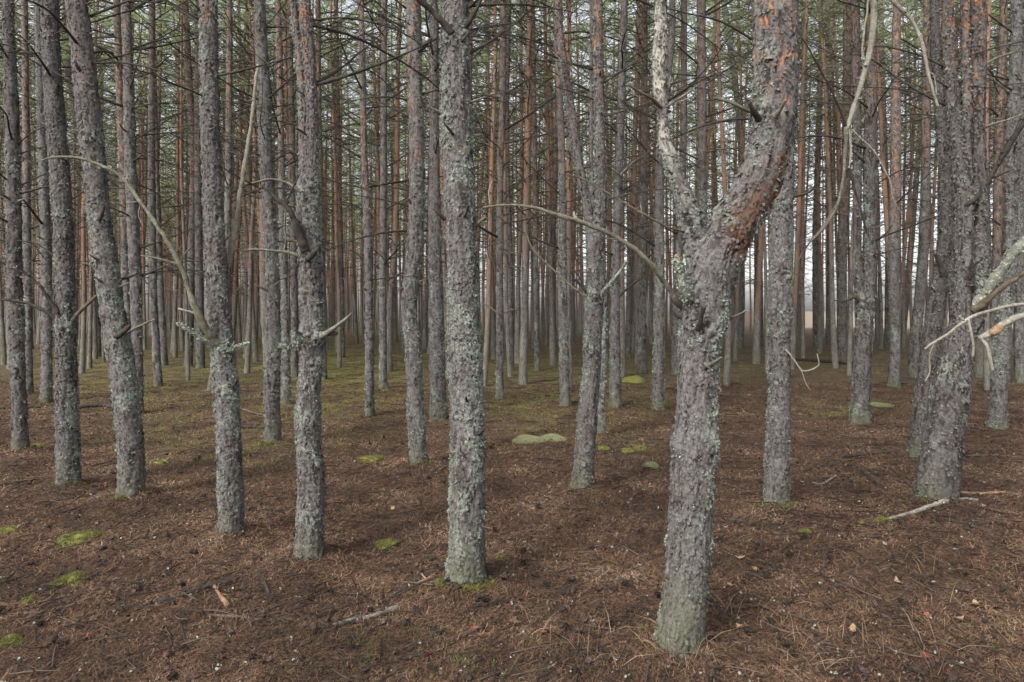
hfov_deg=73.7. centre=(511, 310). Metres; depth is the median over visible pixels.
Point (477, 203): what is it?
pine tree
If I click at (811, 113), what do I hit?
pine tree
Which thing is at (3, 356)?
pine tree
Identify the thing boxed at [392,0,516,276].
pine tree
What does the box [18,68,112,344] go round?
pine tree
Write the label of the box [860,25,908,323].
pine tree
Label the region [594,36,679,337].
pine tree
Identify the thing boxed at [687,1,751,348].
pine tree
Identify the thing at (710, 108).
pine tree
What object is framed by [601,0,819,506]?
pine tree
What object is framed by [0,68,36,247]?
pine tree
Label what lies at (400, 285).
pine tree
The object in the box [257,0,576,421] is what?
pine tree
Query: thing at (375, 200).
pine tree
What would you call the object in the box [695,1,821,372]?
pine tree
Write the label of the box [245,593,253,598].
pine cone
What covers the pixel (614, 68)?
pine tree
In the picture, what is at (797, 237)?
pine tree
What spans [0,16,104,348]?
pine tree
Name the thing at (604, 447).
moss cushion
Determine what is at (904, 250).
pine tree
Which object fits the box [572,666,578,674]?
pine cone
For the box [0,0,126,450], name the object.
pine tree
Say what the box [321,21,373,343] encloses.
pine tree
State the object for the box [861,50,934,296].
pine tree
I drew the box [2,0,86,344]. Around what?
pine tree
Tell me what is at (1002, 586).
pine cone
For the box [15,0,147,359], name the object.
pine tree
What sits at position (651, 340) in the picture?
pine tree
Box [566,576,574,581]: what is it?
pine cone
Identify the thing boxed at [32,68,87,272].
pine tree
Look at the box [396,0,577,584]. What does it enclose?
pine tree
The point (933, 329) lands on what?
pine tree
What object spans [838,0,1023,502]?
pine tree
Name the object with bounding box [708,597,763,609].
fallen branch
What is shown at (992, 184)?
pine tree
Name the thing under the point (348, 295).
distant wood
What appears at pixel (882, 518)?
moss cushion
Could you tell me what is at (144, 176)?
pine tree
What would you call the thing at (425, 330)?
pine tree
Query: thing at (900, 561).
pine cone
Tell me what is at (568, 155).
pine tree
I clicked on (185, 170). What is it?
pine tree
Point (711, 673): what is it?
pine cone
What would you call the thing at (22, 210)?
pine tree
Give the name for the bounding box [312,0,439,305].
pine tree
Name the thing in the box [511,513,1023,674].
dry grass
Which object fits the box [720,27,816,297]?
pine tree
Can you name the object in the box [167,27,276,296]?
pine tree
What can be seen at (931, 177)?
pine tree
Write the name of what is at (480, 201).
pine tree
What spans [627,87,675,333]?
pine tree
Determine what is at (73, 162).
pine tree
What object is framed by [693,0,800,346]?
pine tree
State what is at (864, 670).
fallen leaf
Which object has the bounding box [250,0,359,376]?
pine tree
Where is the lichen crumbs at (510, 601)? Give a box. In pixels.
[0,417,1020,681]
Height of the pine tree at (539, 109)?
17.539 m
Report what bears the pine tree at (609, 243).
on the ground at (822, 375)
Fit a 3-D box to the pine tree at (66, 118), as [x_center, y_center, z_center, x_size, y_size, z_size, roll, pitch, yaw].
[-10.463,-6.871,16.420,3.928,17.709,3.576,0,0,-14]
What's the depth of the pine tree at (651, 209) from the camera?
24.36 m
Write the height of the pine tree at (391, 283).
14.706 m
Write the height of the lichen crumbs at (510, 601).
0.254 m
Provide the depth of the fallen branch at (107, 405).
11.17 m
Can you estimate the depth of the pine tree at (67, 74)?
14.86 m
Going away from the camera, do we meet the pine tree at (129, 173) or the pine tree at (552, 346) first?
the pine tree at (129, 173)
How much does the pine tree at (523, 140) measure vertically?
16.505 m
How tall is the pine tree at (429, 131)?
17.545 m
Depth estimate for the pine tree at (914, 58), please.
18.29 m
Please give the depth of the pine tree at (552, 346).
19.45 m
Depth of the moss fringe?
5.25 m
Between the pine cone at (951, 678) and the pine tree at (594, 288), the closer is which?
the pine cone at (951, 678)
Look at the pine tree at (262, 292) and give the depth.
14.35 m
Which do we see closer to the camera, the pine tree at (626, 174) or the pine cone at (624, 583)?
the pine cone at (624, 583)
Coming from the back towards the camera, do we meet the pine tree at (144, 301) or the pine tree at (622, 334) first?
the pine tree at (144, 301)
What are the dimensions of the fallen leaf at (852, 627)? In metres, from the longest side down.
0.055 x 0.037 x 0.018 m
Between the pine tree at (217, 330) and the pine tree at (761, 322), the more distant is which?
the pine tree at (761, 322)
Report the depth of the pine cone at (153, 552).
4.39 m
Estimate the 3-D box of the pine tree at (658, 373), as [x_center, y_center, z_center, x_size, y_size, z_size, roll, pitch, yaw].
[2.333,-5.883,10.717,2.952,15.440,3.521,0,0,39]
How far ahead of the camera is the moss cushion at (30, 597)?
3.72 m
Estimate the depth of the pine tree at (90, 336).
18.83 m
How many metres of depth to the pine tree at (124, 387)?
5.60 m
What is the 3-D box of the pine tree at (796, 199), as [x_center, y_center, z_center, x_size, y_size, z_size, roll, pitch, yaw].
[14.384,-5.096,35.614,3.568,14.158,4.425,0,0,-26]
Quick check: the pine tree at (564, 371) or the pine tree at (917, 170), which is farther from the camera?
the pine tree at (917, 170)
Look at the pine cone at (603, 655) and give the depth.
3.06 m
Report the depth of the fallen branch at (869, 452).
7.50 m
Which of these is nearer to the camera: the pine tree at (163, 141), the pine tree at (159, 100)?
the pine tree at (159, 100)
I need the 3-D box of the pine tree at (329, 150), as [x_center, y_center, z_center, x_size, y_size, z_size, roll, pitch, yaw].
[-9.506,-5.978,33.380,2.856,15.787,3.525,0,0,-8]
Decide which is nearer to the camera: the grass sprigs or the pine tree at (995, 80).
the grass sprigs
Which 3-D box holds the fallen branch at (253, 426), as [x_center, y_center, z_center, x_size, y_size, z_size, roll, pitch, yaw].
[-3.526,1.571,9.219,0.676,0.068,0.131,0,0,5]
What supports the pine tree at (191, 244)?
on the ground at (822, 375)
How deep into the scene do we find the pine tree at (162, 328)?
19.69 m
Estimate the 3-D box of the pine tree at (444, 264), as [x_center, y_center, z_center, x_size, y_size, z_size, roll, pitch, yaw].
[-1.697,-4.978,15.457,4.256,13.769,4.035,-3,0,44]
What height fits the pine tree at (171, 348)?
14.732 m
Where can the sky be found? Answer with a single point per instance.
(808, 303)
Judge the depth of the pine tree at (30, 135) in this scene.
19.22 m
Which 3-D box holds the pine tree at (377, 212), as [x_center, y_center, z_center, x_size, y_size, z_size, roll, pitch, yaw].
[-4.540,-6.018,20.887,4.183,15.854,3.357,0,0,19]
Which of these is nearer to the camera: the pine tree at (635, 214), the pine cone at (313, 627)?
the pine cone at (313, 627)
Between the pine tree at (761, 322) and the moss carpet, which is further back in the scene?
the pine tree at (761, 322)
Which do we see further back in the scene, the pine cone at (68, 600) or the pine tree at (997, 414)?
the pine tree at (997, 414)
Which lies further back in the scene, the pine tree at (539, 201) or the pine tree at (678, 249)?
the pine tree at (539, 201)
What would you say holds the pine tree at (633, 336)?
on the ground at (822, 375)
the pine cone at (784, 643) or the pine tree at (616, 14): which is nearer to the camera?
the pine cone at (784, 643)
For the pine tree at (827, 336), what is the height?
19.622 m
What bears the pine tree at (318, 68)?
on the ground at (822, 375)
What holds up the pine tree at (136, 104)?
on the ground at (822, 375)
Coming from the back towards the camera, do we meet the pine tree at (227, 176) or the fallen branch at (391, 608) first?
the pine tree at (227, 176)
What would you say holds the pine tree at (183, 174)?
on the ground at (822, 375)
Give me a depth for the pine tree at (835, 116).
24.14 m
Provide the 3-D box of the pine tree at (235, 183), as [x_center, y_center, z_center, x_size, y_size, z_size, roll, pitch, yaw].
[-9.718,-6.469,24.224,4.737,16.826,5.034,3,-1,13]
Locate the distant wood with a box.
[0,1,1007,340]
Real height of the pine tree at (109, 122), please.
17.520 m
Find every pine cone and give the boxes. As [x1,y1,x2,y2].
[36,620,45,626]
[47,632,57,645]
[55,638,69,644]
[63,597,71,603]
[115,605,122,610]
[132,584,144,591]
[150,550,159,554]
[165,595,173,603]
[165,651,175,656]
[167,671,177,680]
[173,642,184,649]
[189,548,197,553]
[194,580,206,586]
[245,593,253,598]
[247,653,258,659]
[269,595,275,601]
[299,654,305,660]
[310,623,316,634]
[401,618,411,625]
[426,663,436,670]
[450,584,461,590]
[463,671,471,681]
[474,594,481,600]
[481,595,488,601]
[490,619,497,623]
[528,570,536,576]
[554,605,566,613]
[558,588,569,594]
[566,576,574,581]
[570,586,576,593]
[572,627,580,631]
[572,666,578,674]
[595,603,605,607]
[599,652,612,662]
[607,583,615,590]
[621,581,628,587]
[654,591,660,597]
[708,668,715,681]
[709,663,719,669]
[712,633,719,642]
[718,566,726,573]
[742,596,748,601]
[743,626,756,633]
[779,640,791,645]
[781,597,791,604]
[786,551,793,556]
[789,649,796,655]
[895,557,905,564]
[902,662,909,668]
[912,666,928,676]
[916,638,922,648]
[944,675,957,681]
[962,561,971,567]
[999,582,1006,590]
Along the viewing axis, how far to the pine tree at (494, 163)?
30.07 m
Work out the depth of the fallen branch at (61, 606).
3.66 m
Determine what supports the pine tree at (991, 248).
on the ground at (822, 375)
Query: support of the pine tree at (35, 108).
on the ground at (822, 375)
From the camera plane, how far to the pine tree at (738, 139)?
26.40 m
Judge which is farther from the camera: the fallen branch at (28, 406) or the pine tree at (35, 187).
the pine tree at (35, 187)
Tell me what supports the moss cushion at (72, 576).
on the ground at (822, 375)
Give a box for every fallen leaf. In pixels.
[849,623,855,631]
[856,663,871,672]
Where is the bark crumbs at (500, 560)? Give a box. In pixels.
[0,386,1023,681]
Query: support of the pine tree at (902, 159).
on the ground at (822, 375)
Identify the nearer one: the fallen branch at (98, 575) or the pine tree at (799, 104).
the fallen branch at (98, 575)
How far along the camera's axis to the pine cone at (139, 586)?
3.83 m
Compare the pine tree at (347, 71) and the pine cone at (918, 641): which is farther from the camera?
the pine tree at (347, 71)
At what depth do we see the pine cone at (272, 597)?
3.71 m
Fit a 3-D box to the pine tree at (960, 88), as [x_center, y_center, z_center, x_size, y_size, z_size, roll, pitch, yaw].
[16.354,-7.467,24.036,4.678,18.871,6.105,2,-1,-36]
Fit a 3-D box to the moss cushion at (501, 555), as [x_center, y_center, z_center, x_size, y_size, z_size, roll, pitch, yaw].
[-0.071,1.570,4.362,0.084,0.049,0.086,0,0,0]
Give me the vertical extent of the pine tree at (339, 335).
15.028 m
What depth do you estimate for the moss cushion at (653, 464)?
6.90 m
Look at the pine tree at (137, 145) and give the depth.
30.09 m
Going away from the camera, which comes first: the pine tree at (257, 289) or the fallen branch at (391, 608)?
the fallen branch at (391, 608)
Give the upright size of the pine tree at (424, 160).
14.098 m
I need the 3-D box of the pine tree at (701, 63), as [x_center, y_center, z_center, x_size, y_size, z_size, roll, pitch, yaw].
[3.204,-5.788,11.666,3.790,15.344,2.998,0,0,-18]
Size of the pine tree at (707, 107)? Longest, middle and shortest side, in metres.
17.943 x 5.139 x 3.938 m
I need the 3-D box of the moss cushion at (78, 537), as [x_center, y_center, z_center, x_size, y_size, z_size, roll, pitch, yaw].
[-2.992,1.573,4.739,0.374,0.051,0.357,0,0,41]
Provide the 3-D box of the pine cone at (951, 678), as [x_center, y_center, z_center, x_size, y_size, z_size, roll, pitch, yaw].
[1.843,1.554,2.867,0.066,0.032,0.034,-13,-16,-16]
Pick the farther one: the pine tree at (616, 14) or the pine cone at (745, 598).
the pine tree at (616, 14)
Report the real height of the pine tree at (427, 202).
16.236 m
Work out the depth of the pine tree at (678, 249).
16.77 m
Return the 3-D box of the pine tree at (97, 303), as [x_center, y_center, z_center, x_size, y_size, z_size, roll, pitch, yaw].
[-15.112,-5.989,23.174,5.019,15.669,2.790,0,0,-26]
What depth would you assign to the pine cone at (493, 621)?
3.40 m
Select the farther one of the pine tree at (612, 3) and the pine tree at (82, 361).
the pine tree at (612, 3)
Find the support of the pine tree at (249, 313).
on the ground at (822, 375)
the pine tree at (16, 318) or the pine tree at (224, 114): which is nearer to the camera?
the pine tree at (16, 318)
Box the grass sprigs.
[277,613,1010,681]
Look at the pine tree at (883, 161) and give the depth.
17.98 m
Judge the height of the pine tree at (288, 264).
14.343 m
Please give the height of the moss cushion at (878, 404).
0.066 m
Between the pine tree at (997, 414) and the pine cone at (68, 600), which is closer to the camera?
the pine cone at (68, 600)
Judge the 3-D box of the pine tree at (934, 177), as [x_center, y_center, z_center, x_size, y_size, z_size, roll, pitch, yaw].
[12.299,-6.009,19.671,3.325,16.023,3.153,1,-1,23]
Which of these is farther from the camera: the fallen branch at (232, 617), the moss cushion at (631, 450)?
the moss cushion at (631, 450)
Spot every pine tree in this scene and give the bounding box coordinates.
[0,0,102,285]
[0,0,103,368]
[0,0,114,285]
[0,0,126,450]
[0,0,136,298]
[0,0,147,379]
[0,0,173,394]
[0,0,185,402]
[0,0,198,486]
[0,0,258,496]
[0,0,279,413]
[0,2,66,297]
[0,6,39,320]
[0,8,38,364]
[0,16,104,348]
[0,17,37,244]
[0,19,35,272]
[0,32,68,295]
[0,67,37,306]
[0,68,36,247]
[0,73,35,343]
[1,1,146,373]
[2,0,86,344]
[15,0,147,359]
[15,0,250,335]
[17,0,139,356]
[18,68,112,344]
[20,0,117,311]
[28,0,292,385]
[31,86,118,344]
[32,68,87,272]
[37,0,395,534]
[52,17,145,284]
[61,0,147,367]
[62,0,133,361]
[63,3,188,272]
[64,0,233,364]
[64,41,118,296]
[66,5,139,293]
[67,1,168,276]
[68,0,233,360]
[87,3,175,294]
[98,2,193,264]
[100,0,246,367]
[101,2,176,349]
[103,4,186,294]
[104,0,249,366]
[104,110,118,254]
[110,54,162,270]
[112,24,175,290]
[122,0,379,442]
[123,0,366,391]
[132,0,362,404]
[133,0,221,357]
[133,0,253,380]
[135,3,233,350]
[140,0,293,361]
[140,0,358,376]
[141,3,193,352]
[156,1,294,307]
[160,0,205,293]
[161,14,204,290]
[161,22,223,338]
[161,53,232,341]
[162,40,223,345]
[165,0,296,357]
[166,0,296,372]
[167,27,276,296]
[169,1,284,292]
[192,0,322,345]
[202,1,297,348]
[218,26,258,270]
[218,48,257,343]
[219,0,366,363]
[220,1,277,340]
[220,15,297,292]
[221,0,494,415]
[221,1,252,341]
[232,9,330,265]
[233,0,353,324]
[233,0,421,379]
[235,47,296,339]
[237,0,481,560]
[242,5,323,282]
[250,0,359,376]
[250,18,323,344]
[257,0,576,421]
[270,0,478,388]
[271,0,348,269]
[271,21,330,324]
[272,0,359,289]
[274,0,393,367]
[286,1,371,349]
[286,39,374,270]
[293,0,407,357]
[296,0,394,351]
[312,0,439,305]
[313,0,428,283]
[319,0,553,464]
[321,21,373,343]
[321,24,379,347]
[323,30,343,274]
[323,91,355,301]
[326,0,439,371]
[331,44,392,280]
[342,1,406,290]
[343,31,393,344]
[344,73,404,297]
[346,0,522,378]
[348,15,424,341]
[351,31,407,287]
[357,0,428,347]
[359,0,426,351]
[368,0,428,281]
[386,0,651,398]
[387,1,479,348]
[387,40,428,301]
[388,0,510,256]
[388,1,479,353]
[388,2,489,286]
[388,52,429,287]
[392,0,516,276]
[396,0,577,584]
[398,0,649,384]
[400,4,517,310]
[402,35,428,283]
[421,0,554,385]
[423,22,494,224]
[424,10,552,291]
[425,0,548,273]
[425,0,574,369]
[426,2,524,346]
[428,0,542,359]
[441,0,677,406]
[470,0,548,376]
[471,0,606,365]
[472,20,542,328]
[473,0,553,363]
[473,0,588,294]
[473,0,605,370]
[473,36,511,327]
[473,39,540,291]
[479,7,543,344]
[483,0,546,294]
[483,0,748,490]
[483,0,938,658]
[491,6,572,347]
[496,0,610,353]
[497,0,613,351]
[507,0,625,388]
[509,13,554,291]
[510,33,593,344]
[510,65,572,301]
[515,0,576,300]
[518,0,735,408]
[523,0,654,298]
[525,0,694,376]
[529,0,705,433]
[538,0,737,410]
[538,8,624,342]
[547,0,650,288]
[547,0,713,362]
[549,1,618,344]
[564,2,651,343]
[572,0,694,296]
[575,1,652,344]
[577,0,675,297]
[580,26,630,282]
[586,0,717,373]
[588,1,680,352]
[588,2,690,292]
[588,48,656,296]
[589,0,760,270]
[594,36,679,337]
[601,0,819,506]
[604,0,696,357]
[608,0,733,374]
[608,0,742,345]
[608,1,695,291]
[609,1,694,343]
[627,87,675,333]
[634,0,798,385]
[647,0,751,251]
[647,22,696,324]
[650,1,751,284]
[651,0,750,275]
[672,5,747,238]
[679,39,733,213]
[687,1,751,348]
[689,0,840,363]
[689,65,733,214]
[691,0,811,361]
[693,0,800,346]
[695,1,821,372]
[706,2,757,351]
[707,0,837,284]
[711,5,763,345]
[716,0,937,424]
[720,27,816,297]
[728,0,839,284]
[731,31,846,360]
[736,0,862,368]
[748,92,811,273]
[749,1,863,358]
[763,146,813,300]
[766,4,831,250]
[767,4,828,294]
[792,0,901,297]
[792,3,835,345]
[793,0,888,353]
[793,0,891,367]
[795,0,888,300]
[795,1,861,344]
[796,0,815,334]
[796,0,900,359]
[796,0,919,361]
[796,0,1023,386]
[798,0,922,375]
[799,0,960,290]
[800,0,851,348]
[800,1,886,293]
[810,4,919,353]
[811,0,932,348]
[814,35,889,309]
[818,0,993,458]
[832,88,901,301]
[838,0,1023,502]
[840,10,918,344]
[842,0,959,376]
[860,0,998,322]
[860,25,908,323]
[861,20,931,301]
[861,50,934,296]
[862,1,1009,319]
[862,2,920,346]
[876,0,937,331]
[876,1,933,347]
[878,0,999,290]
[878,1,1023,377]
[881,1,993,285]
[882,0,1023,429]
[886,0,1007,354]
[887,14,921,336]
[887,22,937,301]
[888,4,1010,240]
[888,82,937,299]
[889,0,1010,358]
[902,24,992,262]
[904,10,1002,263]
[905,0,1023,382]
[907,83,948,290]
[917,0,1023,390]
[920,0,1023,374]
[959,0,1012,353]
[983,1,1010,327]
[989,5,1009,256]
[989,16,1010,221]
[989,99,1023,209]
[990,26,1013,345]
[992,0,1010,99]
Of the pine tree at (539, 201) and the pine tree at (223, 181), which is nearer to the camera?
the pine tree at (223, 181)
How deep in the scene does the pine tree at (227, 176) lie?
13.40 m
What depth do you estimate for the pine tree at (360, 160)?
33.53 m
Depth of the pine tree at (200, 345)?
18.52 m
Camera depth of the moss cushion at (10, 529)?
4.88 m
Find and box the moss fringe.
[46,440,963,593]
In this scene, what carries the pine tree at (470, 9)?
on the ground at (822, 375)
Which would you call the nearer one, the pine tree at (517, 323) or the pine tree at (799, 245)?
the pine tree at (517, 323)
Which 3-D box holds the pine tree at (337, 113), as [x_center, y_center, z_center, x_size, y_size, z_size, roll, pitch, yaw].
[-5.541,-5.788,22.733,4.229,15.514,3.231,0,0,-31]
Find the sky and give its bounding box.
[0,0,1013,311]
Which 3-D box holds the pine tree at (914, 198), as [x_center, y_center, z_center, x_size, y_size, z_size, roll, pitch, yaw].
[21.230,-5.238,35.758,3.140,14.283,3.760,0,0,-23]
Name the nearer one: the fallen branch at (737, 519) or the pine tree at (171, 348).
the fallen branch at (737, 519)
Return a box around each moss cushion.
[0,525,18,534]
[0,632,25,650]
[21,594,38,605]
[30,443,47,447]
[46,570,87,589]
[51,529,106,549]
[151,459,170,464]
[355,455,386,463]
[371,538,400,552]
[495,553,505,560]
[512,434,546,443]
[539,433,565,441]
[596,445,611,450]
[620,448,635,453]
[621,375,646,382]
[633,445,647,450]
[643,461,658,468]
[798,528,813,534]
[870,402,893,406]
[872,516,891,522]
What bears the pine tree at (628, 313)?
on the ground at (822, 375)
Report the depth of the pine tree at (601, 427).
8.44 m
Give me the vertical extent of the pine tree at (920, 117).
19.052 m
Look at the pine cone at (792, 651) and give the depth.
3.11 m
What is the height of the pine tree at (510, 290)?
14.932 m
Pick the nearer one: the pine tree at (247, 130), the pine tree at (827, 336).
the pine tree at (247, 130)
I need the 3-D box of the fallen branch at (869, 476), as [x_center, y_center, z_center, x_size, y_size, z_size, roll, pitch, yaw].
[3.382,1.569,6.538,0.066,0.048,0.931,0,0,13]
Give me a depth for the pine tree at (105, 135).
30.14 m
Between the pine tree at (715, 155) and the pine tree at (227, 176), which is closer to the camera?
the pine tree at (227, 176)
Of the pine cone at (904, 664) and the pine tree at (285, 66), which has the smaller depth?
the pine cone at (904, 664)
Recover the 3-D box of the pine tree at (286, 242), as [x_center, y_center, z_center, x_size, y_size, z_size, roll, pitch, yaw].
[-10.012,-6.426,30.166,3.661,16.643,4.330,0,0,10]
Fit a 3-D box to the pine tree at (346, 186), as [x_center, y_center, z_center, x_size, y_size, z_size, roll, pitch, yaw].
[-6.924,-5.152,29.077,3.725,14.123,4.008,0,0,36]
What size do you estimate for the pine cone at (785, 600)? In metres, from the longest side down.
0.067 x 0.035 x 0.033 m
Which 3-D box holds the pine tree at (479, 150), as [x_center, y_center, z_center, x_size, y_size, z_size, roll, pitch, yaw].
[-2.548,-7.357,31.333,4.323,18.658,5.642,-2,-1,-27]
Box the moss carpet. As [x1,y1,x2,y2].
[1,350,1020,476]
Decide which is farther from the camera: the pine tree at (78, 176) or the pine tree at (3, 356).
the pine tree at (78, 176)
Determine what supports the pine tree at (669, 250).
on the ground at (822, 375)
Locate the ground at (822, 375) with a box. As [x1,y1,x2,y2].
[0,311,1023,681]
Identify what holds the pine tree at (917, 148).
on the ground at (822, 375)
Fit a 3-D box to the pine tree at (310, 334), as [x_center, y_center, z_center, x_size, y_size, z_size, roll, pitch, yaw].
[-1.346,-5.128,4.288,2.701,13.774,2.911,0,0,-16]
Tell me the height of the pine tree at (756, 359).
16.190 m
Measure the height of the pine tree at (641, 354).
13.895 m
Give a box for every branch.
[0,405,40,408]
[24,586,117,613]
[50,565,115,591]
[79,403,111,408]
[154,577,237,603]
[204,614,289,620]
[212,582,230,606]
[240,407,264,415]
[241,424,264,428]
[257,570,270,595]
[333,604,398,625]
[378,566,444,601]
[389,648,437,664]
[418,572,440,581]
[479,600,508,612]
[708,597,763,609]
[721,516,795,525]
[755,559,780,579]
[796,358,852,365]
[812,475,836,484]
[846,450,902,457]
[853,464,882,486]
[889,497,978,518]
[924,303,1023,380]
[960,489,1005,494]
[965,452,1020,457]
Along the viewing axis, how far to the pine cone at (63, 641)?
3.23 m
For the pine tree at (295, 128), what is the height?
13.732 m
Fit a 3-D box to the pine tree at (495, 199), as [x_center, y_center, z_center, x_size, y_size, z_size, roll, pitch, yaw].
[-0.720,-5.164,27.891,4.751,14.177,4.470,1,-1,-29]
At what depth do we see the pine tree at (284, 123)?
27.52 m
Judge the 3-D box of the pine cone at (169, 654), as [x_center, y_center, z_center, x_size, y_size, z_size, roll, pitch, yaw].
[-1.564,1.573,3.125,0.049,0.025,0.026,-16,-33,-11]
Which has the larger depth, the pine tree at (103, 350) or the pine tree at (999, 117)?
the pine tree at (103, 350)
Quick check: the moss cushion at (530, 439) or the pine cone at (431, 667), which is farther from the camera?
the moss cushion at (530, 439)
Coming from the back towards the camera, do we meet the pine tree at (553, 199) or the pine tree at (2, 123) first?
the pine tree at (553, 199)
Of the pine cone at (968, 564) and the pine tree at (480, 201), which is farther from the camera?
the pine tree at (480, 201)
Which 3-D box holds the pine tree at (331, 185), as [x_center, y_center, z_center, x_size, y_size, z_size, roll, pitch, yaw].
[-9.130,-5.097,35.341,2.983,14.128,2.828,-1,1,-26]
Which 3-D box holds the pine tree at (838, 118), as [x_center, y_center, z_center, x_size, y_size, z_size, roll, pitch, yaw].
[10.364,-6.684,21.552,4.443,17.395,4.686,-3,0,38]
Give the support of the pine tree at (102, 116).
on the ground at (822, 375)
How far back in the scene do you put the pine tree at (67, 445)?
5.98 m
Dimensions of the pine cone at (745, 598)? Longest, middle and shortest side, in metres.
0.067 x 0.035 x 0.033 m
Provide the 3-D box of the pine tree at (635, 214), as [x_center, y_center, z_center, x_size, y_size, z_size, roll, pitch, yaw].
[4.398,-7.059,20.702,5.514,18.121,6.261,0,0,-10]
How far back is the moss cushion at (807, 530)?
4.60 m
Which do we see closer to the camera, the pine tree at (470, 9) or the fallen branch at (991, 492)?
the fallen branch at (991, 492)
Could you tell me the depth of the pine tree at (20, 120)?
23.79 m
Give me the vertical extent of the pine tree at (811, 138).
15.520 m
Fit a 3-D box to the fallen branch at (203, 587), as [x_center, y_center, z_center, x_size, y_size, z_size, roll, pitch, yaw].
[-1.767,1.574,3.841,0.098,0.039,0.445,0,0,43]
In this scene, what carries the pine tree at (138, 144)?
on the ground at (822, 375)
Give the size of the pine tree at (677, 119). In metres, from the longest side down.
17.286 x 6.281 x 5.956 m
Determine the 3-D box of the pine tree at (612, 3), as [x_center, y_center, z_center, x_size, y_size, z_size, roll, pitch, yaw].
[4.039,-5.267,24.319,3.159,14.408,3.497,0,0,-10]
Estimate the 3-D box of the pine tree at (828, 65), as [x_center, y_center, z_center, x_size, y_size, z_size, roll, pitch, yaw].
[6.018,-5.467,15.732,2.961,14.726,3.305,0,0,-44]
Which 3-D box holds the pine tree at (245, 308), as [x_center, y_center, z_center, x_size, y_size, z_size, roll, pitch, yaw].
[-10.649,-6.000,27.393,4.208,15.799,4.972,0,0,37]
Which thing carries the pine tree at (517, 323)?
on the ground at (822, 375)
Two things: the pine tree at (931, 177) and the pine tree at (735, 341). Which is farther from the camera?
the pine tree at (931, 177)
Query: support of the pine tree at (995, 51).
on the ground at (822, 375)
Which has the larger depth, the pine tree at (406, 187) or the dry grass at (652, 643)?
the pine tree at (406, 187)
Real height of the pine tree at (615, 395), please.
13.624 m
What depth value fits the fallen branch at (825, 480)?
6.28 m
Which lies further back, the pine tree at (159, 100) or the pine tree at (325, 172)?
the pine tree at (325, 172)
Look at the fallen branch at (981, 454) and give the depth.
7.49 m
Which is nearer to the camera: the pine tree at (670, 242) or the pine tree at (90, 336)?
the pine tree at (90, 336)
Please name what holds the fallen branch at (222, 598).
on the ground at (822, 375)
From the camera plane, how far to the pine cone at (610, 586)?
3.81 m
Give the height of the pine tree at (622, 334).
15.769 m
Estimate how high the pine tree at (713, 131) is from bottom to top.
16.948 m
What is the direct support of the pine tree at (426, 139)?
on the ground at (822, 375)
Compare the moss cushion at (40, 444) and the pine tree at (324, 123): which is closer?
the moss cushion at (40, 444)
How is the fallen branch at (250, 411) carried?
on the ground at (822, 375)
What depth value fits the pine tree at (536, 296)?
17.92 m
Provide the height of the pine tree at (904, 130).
14.124 m
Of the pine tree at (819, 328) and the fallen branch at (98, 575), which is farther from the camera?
the pine tree at (819, 328)
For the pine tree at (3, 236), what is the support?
on the ground at (822, 375)
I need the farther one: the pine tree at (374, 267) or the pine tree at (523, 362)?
the pine tree at (374, 267)
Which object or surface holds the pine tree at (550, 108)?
on the ground at (822, 375)
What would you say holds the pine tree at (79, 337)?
on the ground at (822, 375)
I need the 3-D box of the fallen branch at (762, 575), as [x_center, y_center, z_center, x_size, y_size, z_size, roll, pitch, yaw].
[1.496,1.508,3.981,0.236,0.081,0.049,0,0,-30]
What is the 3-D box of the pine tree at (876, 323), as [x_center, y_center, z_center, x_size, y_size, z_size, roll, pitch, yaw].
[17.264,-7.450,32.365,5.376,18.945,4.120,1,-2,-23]
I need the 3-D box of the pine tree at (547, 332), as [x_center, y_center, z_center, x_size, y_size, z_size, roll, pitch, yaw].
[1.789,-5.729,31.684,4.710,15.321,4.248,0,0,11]
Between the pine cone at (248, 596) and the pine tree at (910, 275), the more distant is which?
the pine tree at (910, 275)
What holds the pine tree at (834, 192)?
on the ground at (822, 375)
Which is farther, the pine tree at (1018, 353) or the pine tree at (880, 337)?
the pine tree at (880, 337)
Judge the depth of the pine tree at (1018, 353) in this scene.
15.16 m
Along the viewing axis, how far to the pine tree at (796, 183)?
33.81 m
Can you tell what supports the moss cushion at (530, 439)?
on the ground at (822, 375)

